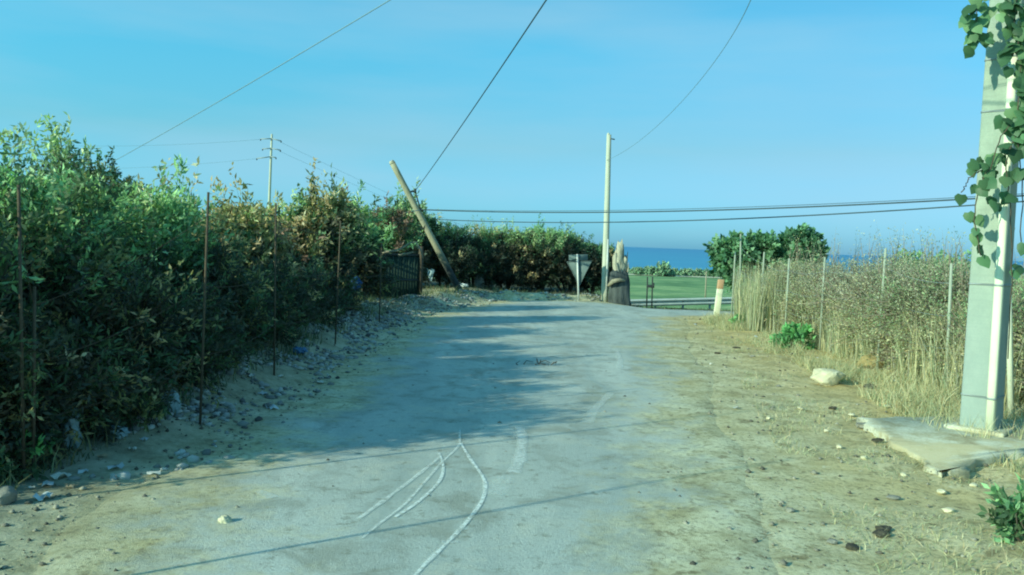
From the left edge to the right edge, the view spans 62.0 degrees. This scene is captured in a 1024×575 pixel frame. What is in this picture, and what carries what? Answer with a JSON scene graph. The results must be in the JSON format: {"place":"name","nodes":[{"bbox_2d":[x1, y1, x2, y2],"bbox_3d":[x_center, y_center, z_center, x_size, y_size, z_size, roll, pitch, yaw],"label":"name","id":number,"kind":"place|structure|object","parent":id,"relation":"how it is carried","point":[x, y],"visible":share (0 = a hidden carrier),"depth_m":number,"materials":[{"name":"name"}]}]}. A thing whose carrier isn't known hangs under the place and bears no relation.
{"place":"outdoors","nodes":[
{"label":"outdoors","id":0,"kind":"place"},
{"bbox_2d":[104,0,389,166],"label":"overhead cable","id":1,"kind":"object","parent":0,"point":[262,75],"visible":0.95,"depth_m":10.91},
{"bbox_2d":[33,300,778,574],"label":"road","id":2,"kind":"structure","parent":0,"point":[544,494],"depth_m":5.77,"materials":[{"name":"concrete"}]},
{"bbox_2d":[218,515,232,522],"bbox_3d":[-1.576,1.282,4.684,0.078,0.061,0.065,2,3,0],"label":"rock","id":3,"kind":"object","parent":2,"relation":"on","point":[224,519],"visible":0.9,"depth_m":4.66,"materials":[{"name":"stone"}]},
{"bbox_2d":[0,275,1023,574],"bbox_3d":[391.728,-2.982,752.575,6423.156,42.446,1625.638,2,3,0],"label":"ground","id":4,"kind":"structure","parent":0,"point":[794,545],"depth_m":6.11,"materials":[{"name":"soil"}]},
{"bbox_2d":[0,485,17,505],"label":"rock","id":5,"kind":"object","parent":4,"relation":"on","point":[8,494],"visible":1,"depth_m":4.84,"materials":[{"name":"grey stone"}]},
{"bbox_2d":[0,425,59,482],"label":"weed","id":6,"kind":"object","parent":4,"relation":"on","point":[40,447],"visible":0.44,"depth_m":5.34,"materials":[{"name":"green plant"}]},
{"bbox_2d":[0,358,66,479],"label":"scrub","id":7,"kind":"object","parent":4,"relation":"on","point":[12,413],"visible":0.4,"depth_m":5.32,"materials":[{"name":"green plant"}]},
{"bbox_2d":[0,157,74,418],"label":"hedge shrub","id":8,"kind":"object","parent":4,"relation":"on","point":[12,251],"visible":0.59,"depth_m":5.43,"materials":[{"name":"green plant"}]},
{"bbox_2d":[0,331,74,475],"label":"scrub","id":9,"kind":"object","parent":4,"relation":"on","point":[8,384],"visible":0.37,"depth_m":5.40,"materials":[{"name":"green plant"}]},
{"bbox_2d":[0,118,76,191],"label":"hedge tree","id":10,"kind":"object","parent":4,"relation":"on","point":[19,143],"visible":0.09,"depth_m":10.53,"materials":[{"name":"green plant"}]},
{"bbox_2d":[33,491,55,500],"bbox_3d":[-2.734,1.216,4.985,0.076,0.035,0.102,3,3,20],"label":"litter scrap","id":11,"kind":"object","parent":4,"relation":"on","point":[42,496],"visible":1,"depth_m":4.97,"materials":[{"name":"plastic"}]},
{"bbox_2d":[7,171,99,210],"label":"hedge shrub","id":12,"kind":"object","parent":4,"relation":"on","point":[36,183],"depth_m":10.10,"materials":[{"name":"green plant"}]},
{"bbox_2d":[0,307,111,469],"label":"scrub","id":13,"kind":"object","parent":4,"relation":"on","point":[54,389],"visible":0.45,"depth_m":5.62,"materials":[{"name":"green plant"}]},
{"bbox_2d":[50,472,71,478],"bbox_3d":[-2.860,1.188,5.400,0.072,0.036,0.100,4,3,29],"label":"litter scrap","id":14,"kind":"object","parent":4,"relation":"on","point":[58,475],"visible":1,"depth_m":5.39,"materials":[{"name":"paper"}]},
{"bbox_2d":[25,111,114,195],"bbox_3d":[-6.538,-0.868,12.493,1.543,3.356,1.846,3,3,20],"label":"hedge tree","id":15,"kind":"object","parent":4,"relation":"on","point":[56,149],"visible":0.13,"depth_m":12.32,"materials":[{"name":"green plant"}]},
{"bbox_2d":[61,412,82,448],"bbox_3d":[-3.053,1.013,5.891,0.139,0.373,0.123,2,3,0],"label":"plastic bag","id":16,"kind":"object","parent":4,"relation":"on","point":[70,422],"visible":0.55,"depth_m":5.86,"materials":[{"name":"plastic"}]},
{"bbox_2d":[6,312,151,445],"bbox_3d":[-3.280,0.739,6.014,1.290,1.120,1.204,4,4,36],"label":"scrub","id":17,"kind":"object","parent":4,"relation":"on","point":[115,379],"visible":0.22,"depth_m":6.00,"materials":[{"name":"green plant"}]},
{"bbox_2d":[0,148,171,379],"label":"hedge shrub","id":18,"kind":"object","parent":4,"relation":"on","point":[45,220],"visible":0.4,"depth_m":6.46,"materials":[{"name":"green plant"}]},
{"bbox_2d":[1,163,183,350],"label":"hedge shrub","id":19,"kind":"object","parent":4,"relation":"on","point":[101,203],"visible":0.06,"depth_m":7.53,"materials":[{"name":"green plant"}]},
{"bbox_2d":[17,293,192,428],"bbox_3d":[-3.242,0.661,6.455,1.555,1.267,1.235,5,4,41],"label":"scrub","id":20,"kind":"object","parent":4,"relation":"on","point":[102,319],"visible":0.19,"depth_m":6.36,"materials":[{"name":"green plant"}]},
{"bbox_2d":[12,254,207,395],"bbox_3d":[-3.263,0.396,6.817,1.233,1.326,1.584,5,4,42],"label":"scrub","id":21,"kind":"object","parent":4,"relation":"on","point":[152,303],"visible":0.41,"depth_m":6.77,"materials":[{"name":"green plant"}]},
{"bbox_2d":[70,146,150,200],"bbox_3d":[-7.960,-1.117,16.461,2.157,3.334,2.355,2,3,0],"label":"hedge tree","id":22,"kind":"object","parent":4,"relation":"on","point":[107,179],"visible":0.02,"depth_m":16.42,"materials":[{"name":"green plant"}]},
{"bbox_2d":[102,425,129,439],"bbox_3d":[-2.878,1.049,6.170,0.214,0.111,0.173,3,3,19],"label":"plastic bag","id":23,"kind":"object","parent":4,"relation":"on","point":[124,429],"visible":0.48,"depth_m":6.13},
{"bbox_2d":[98,179,173,201],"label":"hedge shrub","id":24,"kind":"object","parent":4,"relation":"on","point":[139,187],"depth_m":13.56,"materials":[{"name":"green plant"}]},
{"bbox_2d":[115,380,172,432],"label":"weed","id":25,"kind":"object","parent":4,"relation":"on","point":[155,414],"visible":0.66,"depth_m":6.37,"materials":[{"name":"green plant"}]},
{"bbox_2d":[67,154,234,303],"bbox_3d":[-3.898,-0.028,8.678,1.907,2.758,2.158,4,3,28],"label":"hedge shrub","id":26,"kind":"object","parent":4,"relation":"on","point":[183,216],"visible":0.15,"depth_m":8.59,"materials":[{"name":"green plant"}]},
{"bbox_2d":[165,389,180,414],"bbox_3d":[-2.751,0.947,6.899,0.133,0.278,0.124,1,3,-16],"label":"plastic bag","id":27,"kind":"object","parent":4,"relation":"on","point":[175,406],"visible":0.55,"depth_m":6.88,"materials":[{"name":"plastic"}]},
{"bbox_2d":[143,278,245,408],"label":"scrub","id":28,"kind":"object","parent":4,"relation":"on","point":[194,349],"visible":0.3,"depth_m":7.61,"materials":[{"name":"green plant"}]},
{"bbox_2d":[121,157,272,291],"bbox_3d":[-3.976,-0.259,10.141,2.191,2.655,2.043,-1,4,-43],"label":"hedge shrub","id":29,"kind":"object","parent":4,"relation":"on","point":[232,248],"visible":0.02,"depth_m":10.13,"materials":[{"name":"green plant"}]},
{"bbox_2d":[17,185,381,480],"bbox_3d":[-2.448,0.059,10.161,0.496,2.012,9.950,2,3,4],"label":"rusty fence","id":30,"kind":"object","parent":4,"relation":"on","point":[23,406],"visible":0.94,"depth_m":5.72,"materials":[{"name":"metal"}]},
{"bbox_2d":[154,268,271,376],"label":"scrub","id":31,"kind":"object","parent":4,"relation":"on","point":[241,351],"visible":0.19,"depth_m":8.20,"materials":[{"name":"green plant"}]},
{"bbox_2d":[174,241,280,361],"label":"scrub","id":32,"kind":"object","parent":4,"relation":"on","point":[247,296],"visible":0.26,"depth_m":8.96,"materials":[{"name":"green plant"}]},
{"bbox_2d":[201,185,272,327],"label":"hedge shrub","id":33,"kind":"object","parent":4,"relation":"on","point":[222,205],"visible":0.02,"depth_m":12.07,"materials":[{"name":"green plant"}]},
{"bbox_2d":[204,162,315,321],"bbox_3d":[-3.839,-0.447,12.363,2.017,2.777,2.205,1,3,-24],"label":"hedge shrub","id":34,"kind":"object","parent":4,"relation":"on","point":[253,216],"visible":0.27,"depth_m":12.14,"materials":[{"name":"green plant"}]},
{"bbox_2d":[0,283,525,489],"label":"hedge grass","id":35,"kind":"structure","parent":4,"relation":"on","point":[218,380],"depth_m":8.87,"materials":[{"name":"plant"}]},
{"bbox_2d":[223,268,307,349],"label":"scrub","id":36,"kind":"object","parent":4,"relation":"on","point":[284,327],"visible":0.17,"depth_m":10.30,"materials":[{"name":"green plant"}]},
{"bbox_2d":[256,134,281,213],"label":"power pole","id":37,"kind":"object","parent":4,"relation":"on","point":[270,174],"visible":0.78,"depth_m":79.44,"materials":[{"name":"concrete"}]},
{"bbox_2d":[243,254,334,337],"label":"scrub","id":38,"kind":"object","parent":4,"relation":"on","point":[303,304],"visible":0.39,"depth_m":11.20,"materials":[{"name":"green plant"}]},
{"bbox_2d":[291,346,307,353],"bbox_3d":[-2.658,0.780,10.646,0.234,0.104,0.166,2,3,0],"label":"plastic bag","id":39,"kind":"object","parent":4,"relation":"on","point":[300,349],"visible":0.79,"depth_m":10.60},
{"bbox_2d":[265,183,344,315],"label":"hedge shrub","id":40,"kind":"object","parent":4,"relation":"on","point":[296,219],"visible":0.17,"depth_m":14.39,"materials":[{"name":"green plant"}]},
{"bbox_2d":[276,246,353,333],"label":"scrub","id":41,"kind":"object","parent":4,"relation":"on","point":[326,303],"visible":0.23,"depth_m":12.79,"materials":[{"name":"green plant"}]},
{"bbox_2d":[284,156,374,311],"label":"hedge shrub","id":42,"kind":"object","parent":4,"relation":"on","point":[333,210],"visible":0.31,"depth_m":14.97,"materials":[{"name":"green plant"}]},
{"bbox_2d":[293,253,368,317],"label":"scrub","id":43,"kind":"object","parent":4,"relation":"on","point":[351,285],"visible":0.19,"depth_m":14.36,"materials":[{"name":"green plant"}]},
{"bbox_2d":[67,289,600,480],"bbox_3d":[-1.861,0.561,15.798,5.052,0.500,21.105,3,3,15],"label":"rubble","id":44,"kind":"object","parent":4,"relation":"on","point":[207,409],"visible":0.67,"depth_m":9.92,"materials":[{"name":"stone"}]},
{"bbox_2d":[329,179,401,303],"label":"hedge shrub","id":45,"kind":"object","parent":4,"relation":"on","point":[370,266],"visible":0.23,"depth_m":18.00,"materials":[{"name":"green plant"}]},
{"bbox_2d":[367,246,423,297],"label":"green gate","id":46,"kind":"structure","parent":4,"relation":"on","point":[408,271],"depth_m":20.10,"materials":[{"name":"metal"}]},
{"bbox_2d":[382,241,417,255],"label":"bare branch","id":47,"kind":"object","parent":46,"relation":"on","point":[392,251],"visible":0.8,"depth_m":19.46,"materials":[{"name":"brown wood"}]},
{"bbox_2d":[370,190,429,276],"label":"hedge shrub","id":48,"kind":"object","parent":4,"relation":"on","point":[396,236],"visible":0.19,"depth_m":21.19,"materials":[{"name":"green plant"}]},
{"bbox_2d":[427,268,434,281],"bbox_3d":[-2.079,-0.319,21.805,0.202,0.359,0.112,2,3,0],"label":"plastic sheet","id":49,"kind":"object","parent":48,"relation":"hanging from","point":[430,273],"visible":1,"depth_m":21.80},
{"bbox_2d":[358,298,452,316],"bbox_3d":[-2.264,0.352,16.706,2.249,0.382,1.216,3,3,12],"label":"branch heap","id":50,"kind":"object","parent":4,"relation":"on","point":[396,306],"visible":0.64,"depth_m":16.51,"materials":[{"name":"brown wood"}]},
{"bbox_2d":[388,176,443,283],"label":"hedge shrub","id":51,"kind":"object","parent":4,"relation":"on","point":[431,222],"visible":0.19,"depth_m":25.26,"materials":[{"name":"green plant"}]},
{"bbox_2d":[389,160,460,288],"bbox_3d":[-2.357,-1.614,23.861,2.278,3.782,0.198,1,3,-16],"label":"leaning pole","id":52,"kind":"object","parent":4,"relation":"on","point":[431,236],"visible":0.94,"depth_m":23.75,"materials":[{"name":"brown wood"}]},
{"bbox_2d":[415,0,546,190],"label":"overhead cable","id":53,"kind":"object","parent":52,"relation":"attached to","point":[490,83],"visible":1,"depth_m":11.83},
{"bbox_2d":[421,195,1023,212],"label":"cross cable","id":54,"kind":"object","parent":52,"relation":"attached to","point":[721,209],"visible":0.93,"depth_m":17.40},
{"bbox_2d":[428,193,1023,210],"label":"cross cable","id":55,"kind":"object","parent":52,"relation":"attached to","point":[728,207],"visible":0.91,"depth_m":17.38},
{"bbox_2d":[414,298,436,305],"bbox_3d":[-2.102,0.330,19.296,0.786,0.199,0.461,2,3,0],"label":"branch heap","id":56,"kind":"object","parent":4,"relation":"on","point":[423,301],"visible":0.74,"depth_m":19.34,"materials":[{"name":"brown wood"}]},
{"bbox_2d":[423,211,481,286],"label":"row shrub","id":57,"kind":"object","parent":4,"relation":"on","point":[457,259],"visible":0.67,"depth_m":25.89,"materials":[{"name":"green plant"}]},
{"bbox_2d":[475,276,483,287],"bbox_3d":[-1.021,-0.130,26.702,0.306,0.552,0.196,2,3,0],"label":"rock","id":58,"kind":"object","parent":4,"relation":"on","point":[479,282],"visible":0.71,"depth_m":26.62,"materials":[{"name":"grey stone"}]},
{"bbox_2d":[446,215,518,288],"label":"row shrub","id":59,"kind":"object","parent":4,"relation":"on","point":[482,256],"visible":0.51,"depth_m":26.80,"materials":[{"name":"green plant"}]},
{"bbox_2d":[473,216,555,289],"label":"row shrub","id":60,"kind":"object","parent":4,"relation":"on","point":[514,274],"visible":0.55,"depth_m":27.17,"materials":[{"name":"green plant"}]},
{"bbox_2d":[511,213,573,290],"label":"row shrub","id":61,"kind":"object","parent":4,"relation":"on","point":[542,244],"visible":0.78,"depth_m":27.24,"materials":[{"name":"green plant"}]},
{"bbox_2d":[540,221,600,291],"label":"row shrub","id":62,"kind":"object","parent":4,"relation":"on","point":[564,280],"visible":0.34,"depth_m":27.79,"materials":[{"name":"green plant"}]},
{"bbox_2d":[567,254,591,300],"bbox_3d":[1.878,-0.198,24.033,0.702,1.497,0.083,2,3,0],"label":"road sign","id":63,"kind":"object","parent":4,"relation":"on","point":[578,266],"visible":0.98,"depth_m":24.03,"materials":[{"name":"metal"}]},
{"bbox_2d":[564,233,624,294],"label":"row shrub","id":64,"kind":"object","parent":4,"relation":"on","point":[598,268],"visible":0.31,"depth_m":28.03,"materials":[{"name":"green plant"}]},
{"bbox_2d":[601,133,614,301],"bbox_3d":[2.780,-1.955,24.480,0.232,4.939,0.305,0,4,-33],"label":"upright pole","id":65,"kind":"object","parent":4,"relation":"on","point":[605,273],"visible":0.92,"depth_m":24.45,"materials":[{"name":"concrete"}]},
{"bbox_2d":[608,0,750,159],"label":"overhead cable","id":66,"kind":"object","parent":65,"relation":"attached to","point":[702,77],"visible":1,"depth_m":15.37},
{"bbox_2d":[607,240,630,305],"bbox_3d":[3.091,-0.409,24.353,0.747,1.987,0.626,2,3,0],"label":"dead stump","id":67,"kind":"object","parent":4,"relation":"on","point":[618,285],"visible":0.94,"depth_m":24.29,"materials":[{"name":"grey wood"}]},
{"bbox_2d":[634,266,644,275],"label":"distant tree","id":68,"kind":"object","parent":4,"relation":"on","point":[638,271],"visible":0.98,"depth_m":286.29,"materials":[{"name":"green plant"}]},
{"bbox_2d":[643,266,655,275],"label":"distant tree","id":69,"kind":"object","parent":4,"relation":"on","point":[649,271],"visible":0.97,"depth_m":286.23,"materials":[{"name":"green plant"}]},
{"bbox_2d":[646,277,653,307],"bbox_3d":[4.212,0.222,26.030,0.234,1.096,0.110,2,3,0],"label":"twin post","id":70,"kind":"object","parent":4,"relation":"on","point":[649,286],"visible":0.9,"depth_m":26.02,"materials":[{"name":"metal"}]},
{"bbox_2d":[653,261,670,276],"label":"distant tree","id":71,"kind":"object","parent":4,"relation":"on","point":[662,269],"visible":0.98,"depth_m":283.24,"materials":[{"name":"green plant"}]},
{"bbox_2d":[666,267,675,276],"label":"distant tree","id":72,"kind":"object","parent":4,"relation":"on","point":[671,273],"visible":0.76,"depth_m":285.07,"materials":[{"name":"green plant"}]},
{"bbox_2d":[630,297,733,309],"bbox_3d":[8.307,0.912,39.113,7.804,1.079,0.200,1,3,-23],"label":"guardrail","id":73,"kind":"object","parent":4,"relation":"on","point":[709,301],"visible":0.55,"depth_m":38.78,"materials":[{"name":"metal"}]},
{"bbox_2d":[680,267,692,275],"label":"distant tree","id":74,"kind":"object","parent":4,"relation":"on","point":[686,272],"visible":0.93,"depth_m":291.64,"materials":[{"name":"green plant"}]},
{"bbox_2d":[713,279,723,314],"bbox_3d":[5.001,0.304,20.635,0.218,1.001,0.104,2,3,0],"label":"marker post","id":75,"kind":"object","parent":4,"relation":"on","point":[719,293],"visible":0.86,"depth_m":20.58,"materials":[{"name":"beige paint"}]},
{"bbox_2d":[728,313,754,325],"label":"weed","id":76,"kind":"object","parent":4,"relation":"on","point":[735,317],"visible":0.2,"depth_m":17.76,"materials":[{"name":"green plant"}]},
{"bbox_2d":[703,228,782,293],"bbox_3d":[7.527,-0.460,26.854,3.042,2.828,2.410,2,3,0],"label":"fig tree","id":77,"kind":"object","parent":4,"relation":"on","point":[722,250],"visible":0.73,"depth_m":26.37,"materials":[{"name":"green plant"}]},
{"bbox_2d":[730,258,836,333],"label":"tall dry grass","id":78,"kind":"structure","parent":4,"relation":"on","point":[753,312],"depth_m":16.98,"materials":[{"name":"plant"}]},
{"bbox_2d":[732,235,837,327],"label":"bramble bush","id":79,"kind":"object","parent":4,"relation":"on","point":[784,271],"visible":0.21,"depth_m":17.34,"materials":[{"name":"beige plant"}]},
{"bbox_2d":[767,321,816,349],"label":"weed","id":80,"kind":"object","parent":4,"relation":"on","point":[788,331],"visible":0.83,"depth_m":14.07,"materials":[{"name":"green plant"}]},
{"bbox_2d":[768,222,830,273],"bbox_3d":[8.815,-0.543,26.558,2.073,2.982,2.008,1,3,-25],"label":"fig tree","id":81,"kind":"object","parent":4,"relation":"on","point":[803,232],"visible":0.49,"depth_m":25.89,"materials":[{"name":"green plant"}]},
{"bbox_2d":[764,228,865,337],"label":"bramble bush","id":82,"kind":"object","parent":4,"relation":"on","point":[794,300],"visible":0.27,"depth_m":15.89,"materials":[{"name":"beige plant"}]},
{"bbox_2d":[810,368,844,385],"bbox_3d":[3.830,1.108,10.409,0.391,0.241,0.334,0,4,-36],"label":"rock","id":83,"kind":"object","parent":4,"relation":"on","point":[826,377],"visible":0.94,"depth_m":10.29,"materials":[{"name":"stone"}]},
{"bbox_2d":[731,234,952,384],"bbox_3d":[5.080,0.067,14.855,0.163,2.079,9.881,2,3,0],"label":"wire fence","id":84,"kind":"object","parent":4,"relation":"on","point":[949,295],"visible":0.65,"depth_m":12.81,"materials":[{"name":"metal"}]},
{"bbox_2d":[845,543,859,550],"bbox_3d":[1.854,1.411,4.637,0.077,0.037,0.067,3,3,23],"label":"clod","id":85,"kind":"object","parent":4,"relation":"on","point":[852,546],"visible":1,"depth_m":4.62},
{"bbox_2d":[797,226,911,349],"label":"bramble bush","id":86,"kind":"object","parent":4,"relation":"on","point":[826,290],"visible":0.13,"depth_m":14.06,"materials":[{"name":"beige plant"}]},
{"bbox_2d":[703,319,1023,574],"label":"verge straw","id":87,"kind":"object","parent":4,"relation":"on","point":[777,407],"visible":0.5,"depth_m":6.37,"materials":[{"name":"plant"}]},
{"bbox_2d":[856,354,885,368],"bbox_3d":[5.074,1.055,12.084,0.408,0.230,0.317,2,3,0],"label":"rock","id":88,"kind":"object","parent":4,"relation":"on","point":[868,357],"visible":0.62,"depth_m":11.97,"materials":[{"name":"stone"}]},
{"bbox_2d":[872,529,890,537],"bbox_3d":[2.110,1.407,4.864,0.103,0.049,0.076,2,3,0],"label":"rock","id":89,"kind":"object","parent":4,"relation":"on","point":[881,533],"visible":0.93,"depth_m":4.85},
{"bbox_2d":[818,220,947,358],"bbox_3d":[5.786,0.247,12.872,2.420,2.514,2.288,2,3,0],"label":"bramble bush","id":90,"kind":"object","parent":4,"relation":"on","point":[858,292],"visible":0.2,"depth_m":12.67,"materials":[{"name":"beige plant"}]},
{"bbox_2d":[875,525,891,531],"bbox_3d":[2.164,1.406,4.958,0.099,0.041,0.069,3,3,17],"label":"clod","id":91,"kind":"object","parent":4,"relation":"on","point":[888,529],"visible":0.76,"depth_m":4.95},
{"bbox_2d":[756,276,1023,412],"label":"tall dry grass","id":92,"kind":"structure","parent":4,"relation":"on","point":[923,368],"depth_m":10.69,"materials":[{"name":"plant"}]},
{"bbox_2d":[886,495,900,499],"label":"stone","id":93,"kind":"object","parent":4,"relation":"on","point":[893,497],"visible":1,"depth_m":5.61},
{"bbox_2d":[838,226,970,372],"bbox_3d":[5.658,0.365,11.591,2.219,2.451,2.459,4,4,37],"label":"bramble bush","id":94,"kind":"object","parent":4,"relation":"on","point":[873,333],"visible":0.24,"depth_m":11.53,"materials":[{"name":"beige plant"}]},
{"bbox_2d":[892,245,971,278],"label":"leafy bush","id":95,"kind":"object","parent":4,"relation":"on","point":[940,254],"visible":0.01,"depth_m":15.43,"materials":[{"name":"beige plant"}]},
{"bbox_2d":[849,232,1023,376],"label":"bramble bush","id":96,"kind":"object","parent":4,"relation":"on","point":[961,283],"visible":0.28,"depth_m":10.89,"materials":[{"name":"beige plant"}]},
{"bbox_2d":[856,416,1023,478],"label":"concrete slab","id":97,"kind":"structure","parent":4,"relation":"on","point":[947,447],"depth_m":7.14,"materials":[{"name":"concrete"}]},
{"bbox_2d":[943,0,1023,437],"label":"utility pole","id":98,"kind":"object","parent":97,"relation":"on","point":[985,361],"visible":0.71,"depth_m":7.60,"materials":[{"name":"concrete"}]},
{"bbox_2d":[954,0,1023,358],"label":"creeper","id":99,"kind":"object","parent":98,"relation":"attached to","point":[1011,124],"visible":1,"depth_m":7.21,"materials":[{"name":"green plant"}]},
{"bbox_2d":[942,507,954,512],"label":"stone","id":100,"kind":"object","parent":4,"relation":"on","point":[948,509],"visible":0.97,"depth_m":5.37,"materials":[{"name":"stone"}]},
{"bbox_2d":[921,250,1023,402],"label":"bramble bush","id":101,"kind":"object","parent":4,"relation":"on","point":[1016,297],"visible":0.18,"depth_m":9.69,"materials":[{"name":"beige plant"}]},
{"bbox_2d":[976,473,1023,544],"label":"weed","id":102,"kind":"object","parent":4,"relation":"on","point":[1007,513],"visible":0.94,"depth_m":4.87,"materials":[{"name":"green plant"}]},
{"bbox_2d":[1007,282,1013,418],"bbox_3d":[5.034,0.379,8.622,0.244,2.121,0.068,2,3,0],"label":"stake","id":103,"kind":"object","parent":4,"relation":"on","point":[1010,389],"visible":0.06,"depth_m":8.63,"materials":[{"name":"wood"}]},
{"bbox_2d":[1005,288,1023,412],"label":"bramble bush","id":104,"kind":"object","parent":4,"relation":"on","point":[1022,354],"visible":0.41,"depth_m":9.01,"materials":[{"name":"beige plant"}]},
{"bbox_2d":[0,0,1023,260],"label":"sky","id":105,"kind":"structure","parent":0,"point":[822,102],"materials":[{"name":"blue"}]},
{"bbox_2d":[422,282,733,311],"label":"junction grass","id":106,"kind":"structure","parent":0,"point":[517,290],"depth_m":26.14,"materials":[{"name":"plant"}]},
{"bbox_2d":[434,275,1021,310],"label":"field","id":107,"kind":"structure","parent":0,"point":[674,287],"depth_m":92.51,"materials":[{"name":"plant"}]},
{"bbox_2d":[435,201,1023,222],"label":"cross cable","id":108,"kind":"object","parent":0,"point":[732,218],"visible":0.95,"depth_m":17.69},
{"bbox_2d":[609,246,1023,277],"bbox_3d":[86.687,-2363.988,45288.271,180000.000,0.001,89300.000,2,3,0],"label":"sea","id":109,"kind":"structure","parent":0,"point":[693,259],"depth_m":3311.07,"materials":[{"name":"liquid"}]},
{"bbox_2d":[700,309,1023,476],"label":"dry grass","id":110,"kind":"structure","parent":0,"point":[928,396],"depth_m":9.67,"materials":[{"name":"plant"}]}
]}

